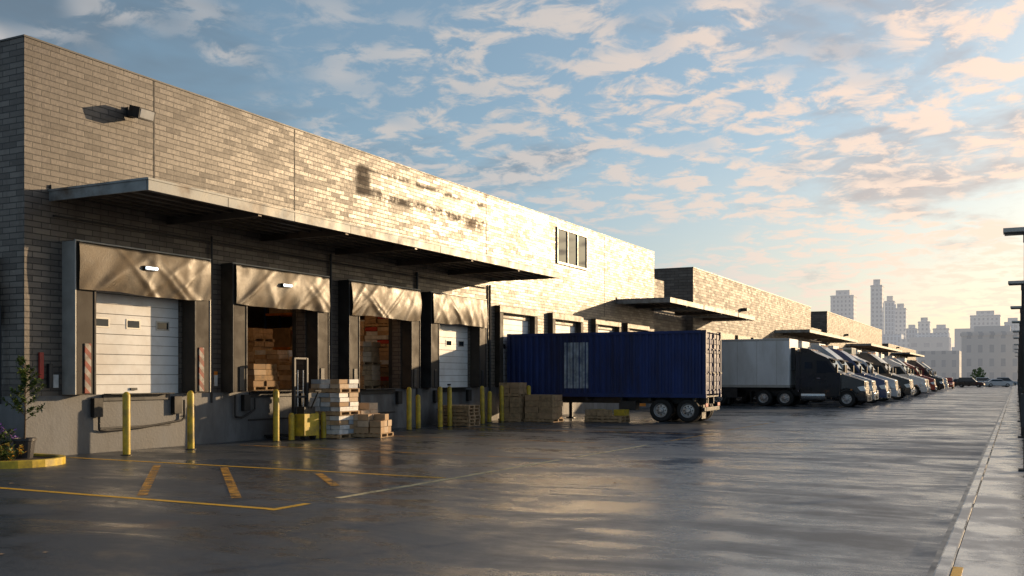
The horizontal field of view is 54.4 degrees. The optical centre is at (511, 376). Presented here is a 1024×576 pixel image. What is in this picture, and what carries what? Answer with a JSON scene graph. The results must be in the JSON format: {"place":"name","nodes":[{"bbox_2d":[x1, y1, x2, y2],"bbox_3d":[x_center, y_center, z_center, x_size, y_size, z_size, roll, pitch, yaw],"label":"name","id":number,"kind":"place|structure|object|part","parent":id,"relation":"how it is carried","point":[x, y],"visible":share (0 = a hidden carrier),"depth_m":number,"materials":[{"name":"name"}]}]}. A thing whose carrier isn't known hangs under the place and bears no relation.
{"place":"outdoors","nodes":[
{"label":"outdoors","id":0,"kind":"place"},
{"bbox_2d":[0,34,703,454],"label":"loading dock warehouse","id":1,"kind":"structure","parent":0,"point":[164,248],"depth_m":27.28,"materials":[{"name":"grey brick"}]},
{"bbox_2d":[96,290,177,394],"bbox_3d":[-9.430,-1.035,24.740,0.120,2.930,3.000,0,0,27],"label":"sectional door","id":2,"kind":"structure","parent":1,"relation":"in","point":[137,340],"depth_m":24.80,"materials":[{"name":"metal"}]},
{"bbox_2d":[292,309,295,357],"bbox_3d":[-7.355,-1.035,29.406,0.280,2.930,3.120,0,0,27],"label":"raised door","id":3,"kind":"structure","parent":1,"relation":"in","point":[293,310],"depth_m":30.78,"materials":[{"name":"metal"}]},
{"bbox_2d":[389,318,391,387],"bbox_3d":[-4.957,-1.035,34.133,0.280,2.930,3.120,0,0,27],"label":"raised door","id":4,"kind":"structure","parent":1,"relation":"in","point":[390,320],"depth_m":35.50,"materials":[{"name":"metal"}]},
{"bbox_2d":[439,323,467,386],"bbox_3d":[-2.464,-1.035,38.475,0.120,2.930,3.000,0,0,27],"label":"sectional door","id":5,"kind":"structure","parent":1,"relation":"in","point":[453,338],"depth_m":38.79,"materials":[{"name":"metal"}]},
{"bbox_2d":[503,319,527,382],"bbox_3d":[0.024,-1.035,43.380,0.120,2.930,3.000,0,0,27],"label":"sectional door","id":6,"kind":"structure","parent":1,"relation":"in","point":[510,326],"depth_m":42.99,"materials":[{"name":"metal"}]},
{"bbox_2d":[556,325,574,332],"bbox_3d":[2.421,-1.035,48.107,0.120,2.930,3.000,0,0,27],"label":"sectional door","id":7,"kind":"structure","parent":1,"relation":"in","point":[559,328],"depth_m":48.31,"materials":[{"name":"metal"}]},
{"bbox_2d":[556,227,587,270],"bbox_3d":[2.971,-6.265,48.893,0.070,1.730,3.700,0,0,27],"label":"upper window","id":8,"kind":"structure","parent":1,"relation":"in","point":[571,247],"depth_m":48.82,"materials":[{"name":"metal"}]},
{"bbox_2d":[0,386,1012,575],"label":"asphalt yard","id":9,"kind":"structure","parent":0,"point":[804,489],"depth_m":14.62,"materials":[{"name":"grey asphalt"}]},
{"bbox_2d":[0,452,65,468],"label":"planter bed","id":10,"kind":"object","parent":9,"relation":"on","point":[41,460],"visible":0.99,"depth_m":19.92,"materials":[{"name":"yellow paint"}]},
{"bbox_2d":[0,423,17,452],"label":"flowering shrub","id":11,"kind":"object","parent":10,"relation":"on","point":[3,434],"visible":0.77,"depth_m":20.77,"materials":[{"name":"purple plant"}]},
{"bbox_2d":[0,443,24,460],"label":"flowering shrub","id":12,"kind":"object","parent":10,"relation":"on","point":[5,455],"visible":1,"depth_m":20.11,"materials":[{"name":"green plant"}]},
{"bbox_2d":[0,355,46,458],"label":"potted sapling","id":13,"kind":"object","parent":10,"relation":"on","point":[28,443],"visible":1,"depth_m":20.76,"materials":[{"name":"plant"}]},
{"bbox_2d":[121,392,132,455],"bbox_3d":[-8.865,1.070,22.892,0.270,1.460,0.270,-1,-1,27],"label":"safety bollard","id":14,"kind":"object","parent":9,"relation":"on","point":[126,419],"visible":1,"depth_m":22.82,"materials":[{"name":"yellow metal"}]},
{"bbox_2d":[185,391,195,449],"bbox_3d":[-7.983,1.070,24.735,0.270,1.460,0.270,-1,0,27],"label":"safety bollard","id":15,"kind":"object","parent":9,"relation":"on","point":[190,420],"visible":1,"depth_m":24.66,"materials":[{"name":"yellow metal"}]},
{"bbox_2d":[137,465,338,497],"bbox_3d":[-4.878,1.792,17.736,3.114,0.001,6.206,0,0,-17],"label":"hatch marking","id":16,"kind":"object","parent":9,"relation":"on","point":[232,489],"visible":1,"depth_m":16.89,"materials":[{"name":"yellow paint"}]},
{"bbox_2d":[271,389,280,441],"bbox_3d":[-6.554,1.070,27.668,0.270,1.460,0.270,-1,-1,27],"label":"safety bollard","id":17,"kind":"object","parent":9,"relation":"on","point":[275,415],"visible":1,"depth_m":27.60,"materials":[{"name":"yellow metal"}]},
{"bbox_2d":[287,413,295,440],"bbox_3d":[-6.236,1.405,28.162,0.270,0.790,0.270,0,1,27],"label":"safety bollard","id":18,"kind":"object","parent":9,"relation":"on","point":[291,422],"visible":1,"depth_m":28.09,"materials":[{"name":"yellow metal"}]},
{"bbox_2d":[264,357,320,439],"bbox_3d":[-6.279,0.620,28.693,1.744,2.360,0.640,0,0,27],"label":"pallet stacker","id":19,"kind":"object","parent":9,"relation":"on","point":[306,420],"visible":0.94,"depth_m":28.34,"materials":[{"name":"metal"}]},
{"bbox_2d":[315,412,320,438],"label":"safety bollard","id":20,"kind":"object","parent":9,"relation":"on","point":[317,436],"visible":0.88,"depth_m":28.80,"materials":[{"name":"yellow metal"}]},
{"bbox_2d":[320,412,327,438],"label":"safety bollard","id":21,"kind":"object","parent":9,"relation":"on","point":[323,425],"visible":0.98,"depth_m":29.00,"materials":[{"name":"yellow metal"}]},
{"bbox_2d":[309,379,359,438],"bbox_3d":[-5.266,0.938,29.524,1.100,1.725,1.050,0,0,24],"label":"wrapped goods pallet","id":22,"kind":"object","parent":9,"relation":"on","point":[336,403],"visible":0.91,"depth_m":29.10,"materials":[{"name":"brown cardboard"}]},
{"bbox_2d":[351,413,393,437],"bbox_3d":[-4.279,1.454,29.921,1.150,0.691,1.000,0,0,15],"label":"cardboard box pallet","id":23,"kind":"object","parent":9,"relation":"on","point":[378,425],"visible":0.95,"depth_m":29.50,"materials":[{"name":"brown cardboard"}]},
{"bbox_2d":[358,403,377,413],"bbox_3d":[-4.745,1.300,30.662,0.950,1.001,0.950,0,0,27],"label":"cardboard box pallet","id":24,"kind":"object","parent":23,"relation":"on","point":[363,408],"visible":0.08,"depth_m":30.56,"materials":[{"name":"brown cardboard"}]},
{"bbox_2d":[0,423,767,509],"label":"bay line marking","id":25,"kind":"object","parent":9,"relation":"on","point":[321,471],"visible":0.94,"depth_m":17.77,"materials":[{"name":"yellow paint"}]},
{"bbox_2d":[406,387,411,429],"bbox_3d":[-3.478,1.070,33.622,0.270,1.460,0.270,-1,-1,27],"label":"safety bollard","id":26,"kind":"object","parent":9,"relation":"on","point":[409,405],"visible":1,"depth_m":33.55,"materials":[{"name":"yellow metal"}]},
{"bbox_2d":[414,395,421,428],"bbox_3d":[-3.252,1.205,34.493,0.270,1.190,0.270,0,1,27],"label":"safety bollard","id":27,"kind":"object","parent":9,"relation":"on","point":[418,413],"visible":1,"depth_m":34.42,"materials":[{"name":"yellow metal"}]},
{"bbox_2d":[436,387,443,427],"bbox_3d":[-2.552,1.070,35.330,0.270,1.460,0.270,-1,-1,27],"label":"safety bollard","id":28,"kind":"object","parent":9,"relation":"on","point":[440,418],"visible":1,"depth_m":35.26,"materials":[{"name":"yellow metal"}]},
{"bbox_2d":[446,386,452,426],"bbox_3d":[-2.263,1.070,36.122,0.270,1.460,0.270,-1,0,27],"label":"safety bollard","id":29,"kind":"object","parent":9,"relation":"on","point":[449,404],"visible":1,"depth_m":36.05,"materials":[{"name":"yellow metal"}]},
{"bbox_2d":[442,405,480,426],"bbox_3d":[-1.892,1.419,36.733,1.199,0.762,0.997,0,0,24],"label":"empty pallet stack","id":30,"kind":"object","parent":9,"relation":"on","point":[466,415],"visible":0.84,"depth_m":36.35,"materials":[{"name":"brown wood"}]},
{"bbox_2d":[480,386,484,423],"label":"safety bollard","id":31,"kind":"object","parent":9,"relation":"on","point":[482,410],"visible":0.98,"depth_m":37.95,"materials":[{"name":"yellow metal"}]},
{"bbox_2d":[487,391,491,422],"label":"safety bollard","id":32,"kind":"object","parent":9,"relation":"on","point":[489,411],"visible":1,"depth_m":39.28,"materials":[{"name":"yellow metal"}]},
{"bbox_2d":[499,385,504,421],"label":"safety bollard","id":33,"kind":"object","parent":9,"relation":"on","point":[501,403],"visible":1,"depth_m":39.84,"materials":[{"name":"yellow metal"}]},
{"bbox_2d":[498,383,526,421],"bbox_3d":[0.051,1.016,40.339,0.950,1.568,0.950,0,0,21],"label":"crate pallet","id":34,"kind":"object","parent":9,"relation":"on","point":[514,400],"visible":0.88,"depth_m":39.94,"materials":[{"name":"brown wood"}]},
{"bbox_2d":[527,385,530,394],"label":"safety bollard","id":35,"kind":"object","parent":9,"relation":"on","point":[528,389],"visible":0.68,"depth_m":40.47,"materials":[{"name":"yellow metal"}]},
{"bbox_2d":[524,394,563,421],"bbox_3d":[1.280,1.260,40.108,1.300,1.081,1.050,0,0,27],"label":"crate pallet","id":36,"kind":"object","parent":9,"relation":"on","point":[542,408],"visible":1,"depth_m":39.70,"materials":[{"name":"brown cardboard"}]},
{"bbox_2d":[584,409,629,422],"bbox_3d":[3.804,1.551,39.781,1.550,0.498,1.050,0,0,27],"label":"crate pallet","id":37,"kind":"object","parent":9,"relation":"on","point":[606,415],"visible":1,"depth_m":39.47,"materials":[{"name":"brown wood"}]},
{"bbox_2d":[507,330,721,422],"bbox_3d":[4.238,-0.015,41.734,8.670,3.630,2.520,0,0,25],"label":"shipping container trailer","id":38,"kind":"object","parent":9,"relation":"on","point":[672,375],"visible":0.97,"depth_m":40.35,"materials":[{"name":"blue paint"}]},
{"bbox_2d":[654,279,737,330],"bbox_3d":[-6.287,-2.200,72.075,43.585,8.000,8.065,0,0,27],"label":"warehouse link","id":39,"kind":"object","parent":9,"relation":"on","point":[671,320],"visible":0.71,"depth_m":63.53,"materials":[{"name":"brick"}]},
{"bbox_2d":[714,338,871,406],"bbox_3d":[16.463,-0.275,62.370,11.345,4.150,3.000,0,0,28],"label":"semi truck","id":40,"kind":"object","parent":9,"relation":"on","point":[771,371],"visible":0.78,"depth_m":61.08,"materials":[{"name":"black paint"}]},
{"bbox_2d":[736,341,878,403],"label":"semi truck","id":41,"kind":"object","parent":9,"relation":"on","point":[825,350],"visible":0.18,"depth_m":65.02,"materials":[{"name":"silver paint"}]},
{"bbox_2d":[753,343,890,402],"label":"semi truck","id":42,"kind":"object","parent":9,"relation":"on","point":[883,389],"visible":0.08,"depth_m":68.83,"materials":[{"name":"blue paint"}]},
{"bbox_2d":[811,327,854,343],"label":"warehouse link","id":43,"kind":"object","parent":9,"relation":"on","point":[842,339],"visible":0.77,"depth_m":109.57,"materials":[{"name":"paint"}]},
{"bbox_2d":[828,346,900,400],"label":"semi truck","id":44,"kind":"object","parent":9,"relation":"on","point":[892,384],"visible":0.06,"depth_m":73.46,"materials":[{"name":"white paint"}]},
{"bbox_2d":[839,348,913,399],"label":"semi truck","id":45,"kind":"object","parent":9,"relation":"on","point":[905,386],"visible":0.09,"depth_m":79.13,"materials":[{"name":"black paint"}]},
{"bbox_2d":[856,350,914,396],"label":"semi truck","id":46,"kind":"object","parent":9,"relation":"on","point":[894,371],"visible":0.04,"depth_m":86.53,"materials":[{"name":"white paint"}]},
{"bbox_2d":[866,352,928,395],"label":"semi truck","id":47,"kind":"object","parent":9,"relation":"on","point":[920,385],"visible":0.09,"depth_m":92.30,"materials":[{"name":"white paint"}]},
{"bbox_2d":[878,354,929,393],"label":"semi truck","id":48,"kind":"object","parent":9,"relation":"on","point":[881,356],"visible":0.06,"depth_m":101.23,"materials":[{"name":"silver paint"}]},
{"bbox_2d":[884,356,936,392],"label":"semi truck","id":49,"kind":"object","parent":9,"relation":"on","point":[932,382],"visible":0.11,"depth_m":110.44,"materials":[{"name":"red paint"}]},
{"bbox_2d":[896,358,944,390],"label":"semi truck","id":50,"kind":"object","parent":9,"relation":"on","point":[938,380],"visible":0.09,"depth_m":123.06,"materials":[{"name":"black paint"}]},
{"bbox_2d":[907,360,948,389],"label":"semi truck","id":51,"kind":"object","parent":9,"relation":"on","point":[934,374],"visible":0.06,"depth_m":137.47,"materials":[{"name":"white paint"}]},
{"bbox_2d":[946,378,953,388],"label":"parked car","id":52,"kind":"object","parent":9,"relation":"on","point":[950,381],"visible":0.59,"depth_m":153.21,"materials":[{"name":"red paint"}]},
{"bbox_2d":[926,389,1011,575],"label":"gutter strip","id":53,"kind":"object","parent":9,"relation":"on","point":[933,566],"visible":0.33,"depth_m":12.62,"materials":[{"name":"grey concrete"}]},
{"bbox_2d":[955,377,984,386],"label":"parked car","id":54,"kind":"object","parent":9,"relation":"on","point":[965,381],"visible":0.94,"depth_m":172.21,"materials":[{"name":"black paint"}]},
{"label":"windows and wheels","id":55,"kind":"part","parent":54,"relation":"part of","materials":[{"name":"black glass"}]},
{"bbox_2d":[976,377,988,381],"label":"parked car","id":56,"kind":"object","parent":9,"relation":"on","point":[979,379],"visible":0.01,"depth_m":193.84,"materials":[{"name":"white paint"}]},
{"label":"windows and wheels","id":57,"kind":"part","parent":56,"relation":"part of","materials":[{"name":"black glass"}]},
{"bbox_2d":[960,326,1018,380],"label":"distant building","id":58,"kind":"structure","parent":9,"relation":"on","point":[990,351],"depth_m":288.64,"materials":[{"name":"grey concrete"}]},
{"bbox_2d":[984,379,1012,386],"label":"parked car","id":59,"kind":"object","parent":9,"relation":"on","point":[995,382],"visible":0.98,"depth_m":175.42,"materials":[{"name":"white paint"}]},
{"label":"windows and wheels","id":60,"kind":"part","parent":59,"relation":"part of","materials":[{"name":"black glass"}]},
{"bbox_2d":[997,377,1017,384],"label":"parked car","id":61,"kind":"object","parent":9,"relation":"on","point":[1006,379],"visible":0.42,"depth_m":198.04,"materials":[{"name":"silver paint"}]},
{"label":"windows and wheels","id":62,"kind":"part","parent":61,"relation":"part of","materials":[{"name":"black glass"}]},
{"bbox_2d":[0,0,1023,346],"label":"sky","id":63,"kind":"structure","parent":0,"point":[800,151],"materials":[{"name":"blue"}]},
{"bbox_2d":[654,267,840,343],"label":"brick warehouse","id":64,"kind":"structure","parent":0,"point":[762,314],"depth_m":77.63,"materials":[{"name":"brick"},{"name":"concrete"},{"name":"dark steel"}]},
{"bbox_2d":[708,331,759,339],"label":"dock doors","id":65,"kind":"structure","parent":64,"relation":"in","point":[724,336],"depth_m":74.76,"materials":[{"name":"metal"}]},
{"bbox_2d":[830,290,856,320],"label":"distant building","id":66,"kind":"structure","parent":0,"point":[843,303],"depth_m":855.82,"materials":[{"name":"grey concrete"}]},
{"bbox_2d":[811,311,901,353],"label":"brick warehouse","id":67,"kind":"structure","parent":0,"point":[866,338],"depth_m":127.91,"materials":[{"name":"brick"},{"name":"concrete"}]},
{"bbox_2d":[870,279,883,333],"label":"distant building","id":68,"kind":"structure","parent":0,"point":[877,304],"depth_m":826.05,"materials":[{"name":"grey concrete"}]},
{"bbox_2d":[882,334,903,345],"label":"distant building","id":69,"kind":"structure","parent":0,"point":[892,339],"depth_m":704.60,"materials":[{"name":"grey concrete"}]},
{"bbox_2d":[882,343,923,359],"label":"brick warehouse","id":70,"kind":"structure","parent":0,"point":[909,354],"depth_m":180.89,"materials":[{"name":"brick"}]},
{"bbox_2d":[906,325,917,338],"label":"distant building","id":71,"kind":"structure","parent":0,"point":[911,330],"depth_m":824.27,"materials":[{"name":"grey concrete"}]},
{"bbox_2d":[918,317,930,332],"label":"distant building","id":72,"kind":"structure","parent":0,"point":[924,324],"depth_m":829.03,"materials":[{"name":"grey concrete"}]},
{"bbox_2d":[918,351,960,379],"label":"distant building","id":73,"kind":"structure","parent":0,"point":[944,363],"depth_m":312.53,"materials":[{"name":"grey concrete"}]},
{"bbox_2d":[933,324,949,333],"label":"distant building","id":74,"kind":"structure","parent":0,"point":[940,329],"depth_m":822.73,"materials":[{"name":"grey concrete"}]},
{"bbox_2d":[970,310,1000,327],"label":"distant building","id":75,"kind":"structure","parent":0,"point":[984,318],"depth_m":807.69,"materials":[{"name":"grey concrete"}]},
{"bbox_2d":[954,385,1023,575],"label":"sidewalk","id":76,"kind":"structure","parent":0,"point":[992,543],"depth_m":12.15,"materials":[{"name":"concrete"}]},
{"bbox_2d":[950,567,962,575],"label":"kerb yellow marking","id":77,"kind":"object","parent":76,"relation":"on","point":[956,571],"visible":1,"depth_m":8.56,"materials":[{"name":"yellow paint"}]},
{"bbox_2d":[1003,227,1023,471],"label":"street lamp","id":78,"kind":"object","parent":76,"relation":"on","point":[1014,231],"visible":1,"depth_m":17.72,"materials":[{"name":"metal"}]},
{"bbox_2d":[1010,306,1020,421],"bbox_3d":[19.104,-0.490,37.404,0.680,4.340,0.320,0,0,27],"label":"street lamp","id":79,"kind":"object","parent":76,"relation":"on","point":[1015,307],"visible":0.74,"depth_m":37.37,"materials":[{"name":"metal"}]},
{"bbox_2d":[1008,280,1023,437],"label":"street lamp","id":80,"kind":"object","parent":76,"relation":"on","point":[1014,283],"visible":0.92,"depth_m":27.54,"materials":[{"name":"metal"}]},
{"bbox_2d":[1012,321,1019,411],"bbox_3d":[24.079,-0.490,47.215,0.680,4.340,0.320,0,0,27],"label":"street lamp","id":81,"kind":"object","parent":76,"relation":"on","point":[1019,358],"visible":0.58,"depth_m":47.20,"materials":[{"name":"metal"}]},
{"bbox_2d":[1014,344,1018,397],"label":"street lamp","id":82,"kind":"object","parent":76,"relation":"on","point":[1018,363],"visible":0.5,"depth_m":80.19,"materials":[{"name":"metal"}]},
{"bbox_2d":[1004,318,1017,330],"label":"distant building","id":83,"kind":"structure","parent":0,"point":[1010,323],"depth_m":799.11,"materials":[{"name":"grey concrete"}]},
{"bbox_2d":[1015,323,1019,329],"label":"distant building","id":84,"kind":"structure","parent":0,"point":[1017,326],"depth_m":569.62,"materials":[{"name":"grey concrete"}]},
{"label":"ground","id":85,"kind":"structure","parent":0,"visible":0},
{"bbox_2d":[884,296,895,333],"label":"distant building","id":86,"kind":"structure","parent":85,"relation":"on","point":[889,313],"depth_m":841.08,"materials":[{"name":"grey concrete"}]},
{"bbox_2d":[895,303,907,338],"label":"distant building","id":87,"kind":"structure","parent":85,"relation":"on","point":[900,318],"depth_m":841.83,"materials":[{"name":"grey concrete"}]},
{"bbox_2d":[898,339,908,348],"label":"distant building","id":88,"kind":"structure","parent":85,"relation":"on","point":[904,343],"depth_m":688.94,"materials":[{"name":"grey concrete"}]},
{"bbox_2d":[909,337,951,361],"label":"distant building","id":89,"kind":"structure","parent":85,"relation":"on","point":[917,344],"depth_m":380.33,"materials":[{"name":"grey concrete"}]},
{"bbox_2d":[916,333,949,336],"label":"distant building","id":90,"kind":"structure","parent":85,"relation":"on","point":[932,334],"depth_m":690.72,"materials":[{"name":"grey concrete"}]},
{"bbox_2d":[955,328,973,350],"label":"distant building","id":91,"kind":"structure","parent":85,"relation":"on","point":[957,340],"depth_m":375.28,"materials":[{"name":"grey concrete"}]},
{"bbox_2d":[933,385,1013,575],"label":"kerb","id":92,"kind":"structure","parent":85,"relation":"on","point":[946,563],"depth_m":11.86,"materials":[{"name":"concrete"}]},
{"bbox_2d":[970,367,1017,379],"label":"distant trees","id":93,"kind":"object","parent":85,"relation":"on","point":[979,372],"visible":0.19,"depth_m":250.71,"materials":[{"name":"green plant"}]}
]}

